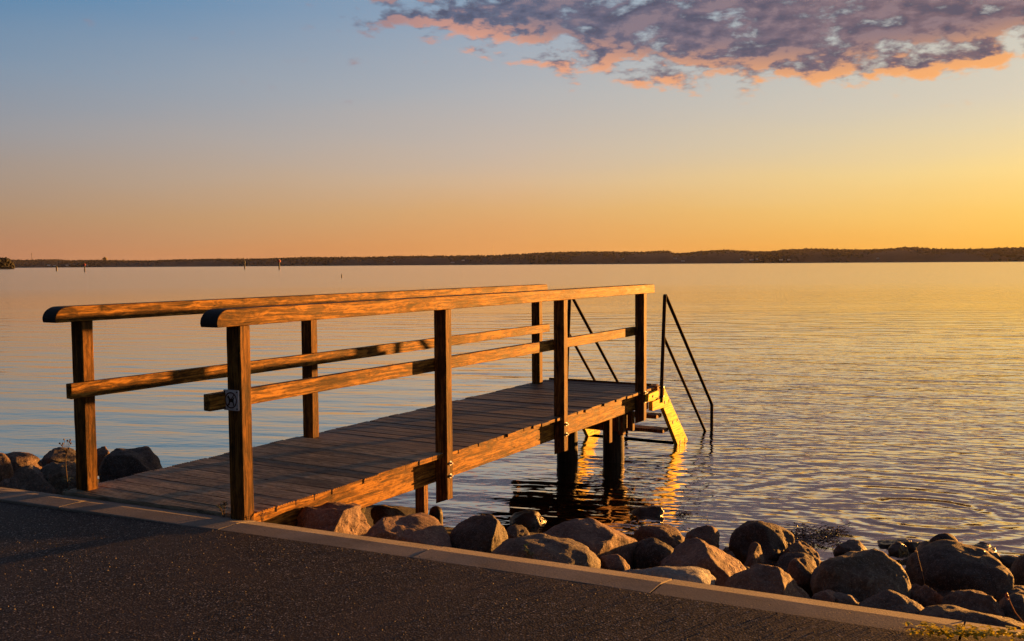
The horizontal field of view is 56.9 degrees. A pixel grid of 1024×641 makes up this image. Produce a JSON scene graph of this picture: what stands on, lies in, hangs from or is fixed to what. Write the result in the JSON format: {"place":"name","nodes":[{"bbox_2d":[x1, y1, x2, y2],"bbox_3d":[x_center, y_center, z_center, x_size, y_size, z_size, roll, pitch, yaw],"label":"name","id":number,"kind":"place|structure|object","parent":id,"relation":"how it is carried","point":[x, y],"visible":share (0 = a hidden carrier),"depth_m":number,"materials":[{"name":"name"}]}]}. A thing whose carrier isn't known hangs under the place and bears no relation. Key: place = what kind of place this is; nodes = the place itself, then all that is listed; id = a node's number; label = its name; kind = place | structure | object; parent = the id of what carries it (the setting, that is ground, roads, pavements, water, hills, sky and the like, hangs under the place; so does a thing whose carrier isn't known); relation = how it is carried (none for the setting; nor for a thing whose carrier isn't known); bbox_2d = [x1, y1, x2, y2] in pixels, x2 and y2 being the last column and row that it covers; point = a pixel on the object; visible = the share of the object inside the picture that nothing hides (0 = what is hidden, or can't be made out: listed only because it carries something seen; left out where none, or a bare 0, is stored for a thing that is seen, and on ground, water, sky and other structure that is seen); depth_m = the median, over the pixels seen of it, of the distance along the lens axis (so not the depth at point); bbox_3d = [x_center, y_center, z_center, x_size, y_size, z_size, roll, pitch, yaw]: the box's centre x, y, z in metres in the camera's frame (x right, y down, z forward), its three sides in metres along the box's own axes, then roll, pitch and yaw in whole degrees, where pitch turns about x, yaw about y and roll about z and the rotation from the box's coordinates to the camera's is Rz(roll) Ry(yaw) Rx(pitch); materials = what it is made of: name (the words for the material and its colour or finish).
{"place":"outdoors","nodes":[
{"label":"outdoors","id":0,"kind":"place"},
{"bbox_2d":[0,257,14,268],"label":"headland","id":1,"kind":"structure","parent":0,"point":[6,261],"depth_m":1149.78,"materials":[{"name":"green plant"}]},
{"bbox_2d":[98,479,537,534],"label":"shore ground","id":2,"kind":"structure","parent":0,"point":[406,511],"depth_m":7.79,"materials":[{"name":"soil"}]},
{"bbox_2d":[0,479,9,487],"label":"wedge stone","id":3,"kind":"object","parent":2,"relation":"on","point":[4,483],"visible":0.14,"depth_m":6.58,"materials":[{"name":"stone"}]},
{"bbox_2d":[0,453,13,481],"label":"boulder","id":4,"kind":"object","parent":2,"relation":"on","point":[6,470],"visible":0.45,"depth_m":6.89,"materials":[{"name":"stone"}]},
{"bbox_2d":[5,452,42,472],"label":"boulder","id":5,"kind":"object","parent":2,"relation":"on","point":[18,460],"visible":0.33,"depth_m":7.46,"materials":[{"name":"stone"}]},
{"bbox_2d":[6,465,57,493],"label":"boulder","id":6,"kind":"object","parent":2,"relation":"on","point":[30,477],"visible":0.42,"depth_m":6.43,"materials":[{"name":"stone"}]},
{"bbox_2d":[40,461,76,494],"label":"boulder","id":7,"kind":"object","parent":2,"relation":"on","point":[53,472],"visible":0.33,"depth_m":6.53,"materials":[{"name":"stone"}]},
{"bbox_2d":[41,447,75,465],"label":"boulder","id":8,"kind":"object","parent":2,"relation":"on","point":[57,455],"visible":0.29,"depth_m":7.72,"materials":[{"name":"stone"}]},
{"bbox_2d":[59,439,73,494],"bbox_3d":[-2.776,1.105,5.908,0.099,0.746,0.096,2,4,33],"label":"dry plant","id":9,"kind":"object","parent":2,"relation":"on","point":[66,448],"visible":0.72,"depth_m":5.88,"materials":[{"name":"brown plant"}]},
{"bbox_2d":[97,446,109,475],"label":"boulder","id":10,"kind":"object","parent":2,"relation":"on","point":[102,452],"visible":0.27,"depth_m":8.36,"materials":[{"name":"stone"}]},
{"bbox_2d":[98,446,162,482],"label":"boulder","id":11,"kind":"object","parent":2,"relation":"on","point":[117,463],"visible":0.41,"depth_m":6.99,"materials":[{"name":"grey stone"}]},
{"bbox_2d":[258,508,266,521],"bbox_3d":[-1.325,1.053,5.034,0.048,0.096,0.052,0,3,0],"label":"weed plant","id":12,"kind":"object","parent":2,"relation":"on","point":[262,517],"visible":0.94,"depth_m":5.03,"materials":[{"name":"plant"}]},
{"bbox_2d":[296,502,370,535],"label":"boulder","id":13,"kind":"object","parent":2,"relation":"on","point":[339,517],"visible":0.52,"depth_m":5.41,"materials":[{"name":"stone"}]},
{"bbox_2d":[42,284,654,525],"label":"jetty","id":14,"kind":"object","parent":2,"relation":"on","point":[443,440],"visible":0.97,"depth_m":6.58,"materials":[{"name":"brown wood"}]},
{"bbox_2d":[223,389,239,410],"bbox_3d":[-1.468,0.416,4.939,0.108,0.108,0.009,2,4,30],"label":"dog sign","id":15,"kind":"object","parent":14,"relation":"attached to","point":[232,399],"visible":1,"depth_m":4.93,"materials":[{"name":"white metal"}]},
{"bbox_2d":[567,294,712,444],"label":"bathing steps","id":16,"kind":"structure","parent":14,"relation":"attached to","point":[657,397],"depth_m":10.67,"materials":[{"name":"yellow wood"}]},
{"bbox_2d":[370,505,405,524],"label":"boulder","id":17,"kind":"object","parent":2,"relation":"on","point":[378,512],"visible":0.67,"depth_m":6.57,"materials":[{"name":"stone"}]},
{"bbox_2d":[365,513,451,547],"bbox_3d":[-0.588,1.265,5.201,0.493,0.364,0.454,13,2,-7],"label":"boulder","id":18,"kind":"object","parent":2,"relation":"on","point":[423,528],"visible":0.35,"depth_m":5.12,"materials":[{"name":"stone"}]},
{"bbox_2d":[415,485,427,513],"bbox_3d":[-0.639,1.578,6.750,0.084,1.019,0.074,2,4,30],"label":"old post","id":19,"kind":"object","parent":2,"relation":"on","point":[421,499],"depth_m":6.70,"materials":[{"name":"brown wood"}]},
{"bbox_2d":[429,506,442,524],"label":"boulder","id":20,"kind":"object","parent":2,"relation":"on","point":[436,512],"visible":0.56,"depth_m":6.79,"materials":[{"name":"stone"}]},
{"bbox_2d":[450,514,507,552],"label":"boulder","id":21,"kind":"object","parent":2,"relation":"on","point":[484,533],"visible":0.61,"depth_m":5.21,"materials":[{"name":"stone"}]},
{"bbox_2d":[0,487,1023,640],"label":"kerb","id":22,"kind":"structure","parent":2,"relation":"on","point":[857,615],"depth_m":4.14,"materials":[{"name":"concrete"}]},
{"bbox_2d":[216,501,226,516],"bbox_3d":[-1.546,1.023,5.043,0.054,0.117,0.078,0,3,0],"label":"weed plant","id":23,"kind":"object","parent":22,"relation":"on","point":[224,504],"visible":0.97,"depth_m":5.04,"materials":[{"name":"green plant"}]},
{"bbox_2d":[902,621,1023,640],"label":"creeping plant","id":24,"kind":"object","parent":22,"relation":"on","point":[962,632],"visible":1,"depth_m":3.31,"materials":[{"name":"green plant"}]},
{"bbox_2d":[506,525,529,538],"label":"boulder","id":25,"kind":"object","parent":2,"relation":"on","point":[514,531],"visible":0.3,"depth_m":5.67,"materials":[{"name":"stone"}]},
{"bbox_2d":[510,510,546,526],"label":"boulder","id":26,"kind":"object","parent":2,"relation":"on","point":[528,518],"visible":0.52,"depth_m":7.49,"materials":[{"name":"grey stone"}]},
{"bbox_2d":[491,533,600,568],"bbox_3d":[0.162,1.292,4.781,0.606,0.388,0.528,6,4,2],"label":"boulder","id":27,"kind":"object","parent":2,"relation":"on","point":[543,546],"visible":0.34,"depth_m":4.67,"materials":[{"name":"stone"}]},
{"bbox_2d":[523,543,533,558],"bbox_3d":[0.083,1.153,4.602,0.057,0.115,0.073,0,3,0],"label":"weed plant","id":28,"kind":"object","parent":27,"relation":"on","point":[528,552],"visible":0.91,"depth_m":4.60,"materials":[{"name":"green plant"}]},
{"bbox_2d":[544,518,637,568],"bbox_3d":[0.330,1.285,5.084,0.539,0.402,0.568,2,4,31],"label":"boulder","id":29,"kind":"object","parent":2,"relation":"on","point":[598,538],"visible":0.3,"depth_m":5.06,"materials":[{"name":"stone"}]},
{"bbox_2d":[599,554,629,570],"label":"boulder","id":30,"kind":"object","parent":2,"relation":"on","point":[615,562],"visible":0.46,"depth_m":4.82,"materials":[{"name":"stone"}]},
{"bbox_2d":[632,506,663,516],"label":"boulder","id":31,"kind":"object","parent":2,"relation":"on","point":[653,511],"visible":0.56,"depth_m":7.74,"materials":[{"name":"stone"}]},
{"bbox_2d":[633,538,673,568],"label":"boulder","id":32,"kind":"object","parent":2,"relation":"on","point":[650,552],"visible":0.48,"depth_m":5.08,"materials":[{"name":"stone"}]},
{"bbox_2d":[633,524,684,547],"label":"boulder","id":33,"kind":"object","parent":2,"relation":"on","point":[670,535],"visible":0.45,"depth_m":6.54,"materials":[{"name":"stone"}]},
{"bbox_2d":[621,566,715,584],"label":"boulder","id":34,"kind":"object","parent":2,"relation":"on","point":[696,574],"visible":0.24,"depth_m":4.16,"materials":[{"name":"stone"}]},
{"bbox_2d":[685,525,719,548],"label":"boulder","id":35,"kind":"object","parent":2,"relation":"on","point":[708,534],"visible":0.44,"depth_m":5.54,"materials":[{"name":"stone"}]},
{"bbox_2d":[660,538,745,585],"bbox_3d":[0.967,1.284,4.721,0.478,0.345,0.436,0,3,12],"label":"boulder","id":36,"kind":"object","parent":2,"relation":"on","point":[721,566],"visible":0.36,"depth_m":4.68,"materials":[{"name":"stone"}]},
{"bbox_2d":[722,547,729,552],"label":"wedge stone","id":37,"kind":"object","parent":2,"relation":"on","point":[725,549],"visible":0.08,"depth_m":5.85,"materials":[{"name":"stone"}]},
{"bbox_2d":[726,551,735,558],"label":"wedge stone","id":38,"kind":"object","parent":2,"relation":"on","point":[731,553],"visible":0.11,"depth_m":5.48,"materials":[{"name":"stone"}]},
{"bbox_2d":[744,542,763,567],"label":"boulder","id":39,"kind":"object","parent":2,"relation":"on","point":[755,555],"visible":0.56,"depth_m":5.32,"materials":[{"name":"stone"}]},
{"bbox_2d":[729,521,794,565],"bbox_3d":[1.537,1.387,5.724,0.400,0.364,0.369,-2,4,-31],"label":"boulder","id":40,"kind":"object","parent":2,"relation":"on","point":[774,541],"visible":0.54,"depth_m":5.63,"materials":[{"name":"stone"}]},
{"bbox_2d":[723,564,810,598],"bbox_3d":[1.148,1.269,4.281,0.453,0.297,0.399,1,4,15],"label":"boulder","id":41,"kind":"object","parent":2,"relation":"on","point":[767,578],"visible":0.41,"depth_m":4.26,"materials":[{"name":"stone"}]},
{"bbox_2d":[763,555,776,565],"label":"wedge stone","id":42,"kind":"object","parent":2,"relation":"on","point":[769,562],"visible":0.15,"depth_m":5.50,"materials":[{"name":"stone"}]},
{"bbox_2d":[775,552,816,572],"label":"boulder","id":43,"kind":"object","parent":2,"relation":"on","point":[784,560],"visible":0.29,"depth_m":5.28,"materials":[{"name":"stone"}]},
{"bbox_2d":[781,540,820,565],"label":"boulder","id":44,"kind":"object","parent":2,"relation":"on","point":[801,546],"visible":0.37,"depth_m":5.49,"materials":[{"name":"stone"}]},
{"bbox_2d":[787,558,815,597],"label":"boulder","id":45,"kind":"object","parent":2,"relation":"on","point":[799,571],"visible":0.43,"depth_m":4.78,"materials":[{"name":"brown stone"}]},
{"bbox_2d":[811,590,835,602],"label":"boulder","id":46,"kind":"object","parent":2,"relation":"on","point":[826,595],"visible":0.29,"depth_m":4.27,"materials":[{"name":"stone"}]},
{"bbox_2d":[833,592,859,605],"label":"boulder","id":47,"kind":"object","parent":2,"relation":"on","point":[844,598],"visible":0.34,"depth_m":4.22,"materials":[{"name":"stone"}]},
{"bbox_2d":[833,539,866,556],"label":"wedge stone","id":48,"kind":"object","parent":2,"relation":"on","point":[848,546],"visible":0.59,"depth_m":6.50,"materials":[{"name":"stone"}]},
{"bbox_2d":[813,548,910,602],"bbox_3d":[1.708,1.307,4.620,0.447,0.358,0.428,1,4,21],"label":"boulder","id":49,"kind":"object","parent":2,"relation":"on","point":[860,576],"visible":0.6,"depth_m":4.52,"materials":[{"name":"stone"}]},
{"bbox_2d":[810,566,818,594],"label":"boulder","id":50,"kind":"object","parent":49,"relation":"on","point":[815,571],"visible":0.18,"depth_m":4.70,"materials":[{"name":"stone"}]},
{"bbox_2d":[858,590,923,614],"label":"boulder","id":51,"kind":"object","parent":2,"relation":"on","point":[891,600],"visible":0.32,"depth_m":4.11,"materials":[{"name":"stone"}]},
{"bbox_2d":[877,539,911,547],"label":"boulder","id":52,"kind":"object","parent":2,"relation":"on","point":[885,543],"visible":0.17,"depth_m":6.89,"materials":[{"name":"grey stone"}]},
{"bbox_2d":[888,541,908,555],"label":"wedge stone","id":53,"kind":"object","parent":2,"relation":"on","point":[897,548],"visible":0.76,"depth_m":6.67,"materials":[{"name":"grey stone"}]},
{"bbox_2d":[902,541,920,550],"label":"wedge stone","id":54,"kind":"object","parent":2,"relation":"on","point":[912,546],"visible":0.24,"depth_m":6.76,"materials":[{"name":"grey stone"}]},
{"bbox_2d":[916,541,928,550],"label":"wedge stone","id":55,"kind":"object","parent":2,"relation":"on","point":[921,544],"visible":0.11,"depth_m":6.55,"materials":[{"name":"stone"}]},
{"bbox_2d":[910,584,943,607],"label":"boulder","id":56,"kind":"object","parent":2,"relation":"on","point":[924,596],"visible":0.41,"depth_m":4.47,"materials":[{"name":"brown stone"}]},
{"bbox_2d":[928,533,957,542],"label":"boulder","id":57,"kind":"object","parent":2,"relation":"on","point":[944,536],"visible":0.21,"depth_m":6.29,"materials":[{"name":"stone"}]},
{"bbox_2d":[937,590,950,596],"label":"wedge stone","id":58,"kind":"object","parent":2,"relation":"on","point":[943,593],"visible":0.1,"depth_m":4.82,"materials":[{"name":"stone"}]},
{"bbox_2d":[904,540,1013,601],"bbox_3d":[2.364,1.395,5.021,0.522,0.397,0.493,1,4,26],"label":"boulder","id":59,"kind":"object","parent":2,"relation":"on","point":[951,565],"visible":0.67,"depth_m":4.87,"materials":[{"name":"stone"}]},
{"bbox_2d":[919,605,1023,629],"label":"boulder","id":60,"kind":"object","parent":2,"relation":"on","point":[953,612],"visible":0.47,"depth_m":3.86,"materials":[{"name":"stone"}]},
{"bbox_2d":[1005,592,1023,622],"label":"stalk","id":61,"kind":"object","parent":60,"relation":"on","point":[1007,595],"visible":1,"depth_m":3.80,"materials":[{"name":"brown plant"}]},
{"bbox_2d":[941,590,1004,616],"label":"boulder","id":62,"kind":"object","parent":2,"relation":"on","point":[978,601],"visible":0.38,"depth_m":4.25,"materials":[{"name":"stone"}]},
{"bbox_2d":[972,542,996,551],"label":"wedge stone","id":63,"kind":"object","parent":2,"relation":"on","point":[983,545],"visible":0.23,"depth_m":6.73,"materials":[{"name":"grey stone"}]},
{"bbox_2d":[983,548,999,559],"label":"wedge stone","id":64,"kind":"object","parent":2,"relation":"on","point":[994,554],"visible":0.1,"depth_m":6.39,"materials":[{"name":"stone"}]},
{"bbox_2d":[999,555,1017,568],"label":"wedge stone","id":65,"kind":"object","parent":2,"relation":"on","point":[1007,561],"visible":0.31,"depth_m":6.34,"materials":[{"name":"grey stone"}]},
{"bbox_2d":[998,585,1023,602],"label":"boulder","id":66,"kind":"object","parent":2,"relation":"on","point":[1018,589],"visible":0.2,"depth_m":4.73,"materials":[{"name":"grey stone"}]},
{"bbox_2d":[998,593,1023,622],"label":"boulder","id":67,"kind":"object","parent":2,"relation":"on","point":[1017,600],"visible":0.3,"depth_m":4.21,"materials":[{"name":"stone"}]},
{"bbox_2d":[1010,555,1023,585],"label":"boulder","id":68,"kind":"object","parent":2,"relation":"on","point":[1017,569],"visible":0.42,"depth_m":5.10,"materials":[{"name":"stone"}]},
{"bbox_2d":[0,501,961,640],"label":"path","id":69,"kind":"structure","parent":0,"point":[65,602],"depth_m":3.74,"materials":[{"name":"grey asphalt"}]},
{"bbox_2d":[0,262,1023,568],"bbox_3d":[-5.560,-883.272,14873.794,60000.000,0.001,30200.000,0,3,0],"label":"water","id":70,"kind":"structure","parent":0,"point":[872,402],"depth_m":16.53,"materials":[{"name":"liquid"}]},
{"bbox_2d":[672,509,692,515],"bbox_3d":[1.403,1.601,7.766,0.214,0.079,0.149,0,3,0],"label":"seaweed","id":71,"kind":"object","parent":70,"relation":"on","point":[685,512],"visible":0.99,"depth_m":7.77,"materials":[{"name":"plant"}]},
{"bbox_2d":[783,522,852,550],"bbox_3d":[2.257,1.631,7.164,0.704,0.085,1.109,3,5,43],"label":"seaweed","id":72,"kind":"object","parent":70,"relation":"on","point":[797,537],"visible":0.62,"depth_m":7.10,"materials":[{"name":"brown plant"}]},
{"bbox_2d":[821,524,852,537],"bbox_3d":[2.483,1.625,7.225,0.253,0.080,0.398,2,4,31],"label":"seaweed","id":73,"kind":"object","parent":70,"relation":"on","point":[837,530],"visible":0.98,"depth_m":7.19,"materials":[{"name":"brown plant"}]},
{"bbox_2d":[0,0,1023,260],"label":"sky","id":74,"kind":"structure","parent":0,"point":[139,130],"materials":[{"name":"orange"}]},
{"bbox_2d":[12,249,1023,267],"bbox_3d":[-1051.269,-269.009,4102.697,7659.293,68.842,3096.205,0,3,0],"label":"hills","id":75,"kind":"structure","parent":0,"point":[903,255],"depth_m":4495.60,"materials":[{"name":"plant"}]},
{"bbox_2d":[11,246,1023,266],"bbox_3d":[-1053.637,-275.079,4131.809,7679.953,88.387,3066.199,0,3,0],"label":"distant forest","id":76,"kind":"object","parent":75,"relation":"on","point":[766,254],"visible":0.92,"depth_m":4659.02,"materials":[{"name":"plant"}]}
]}

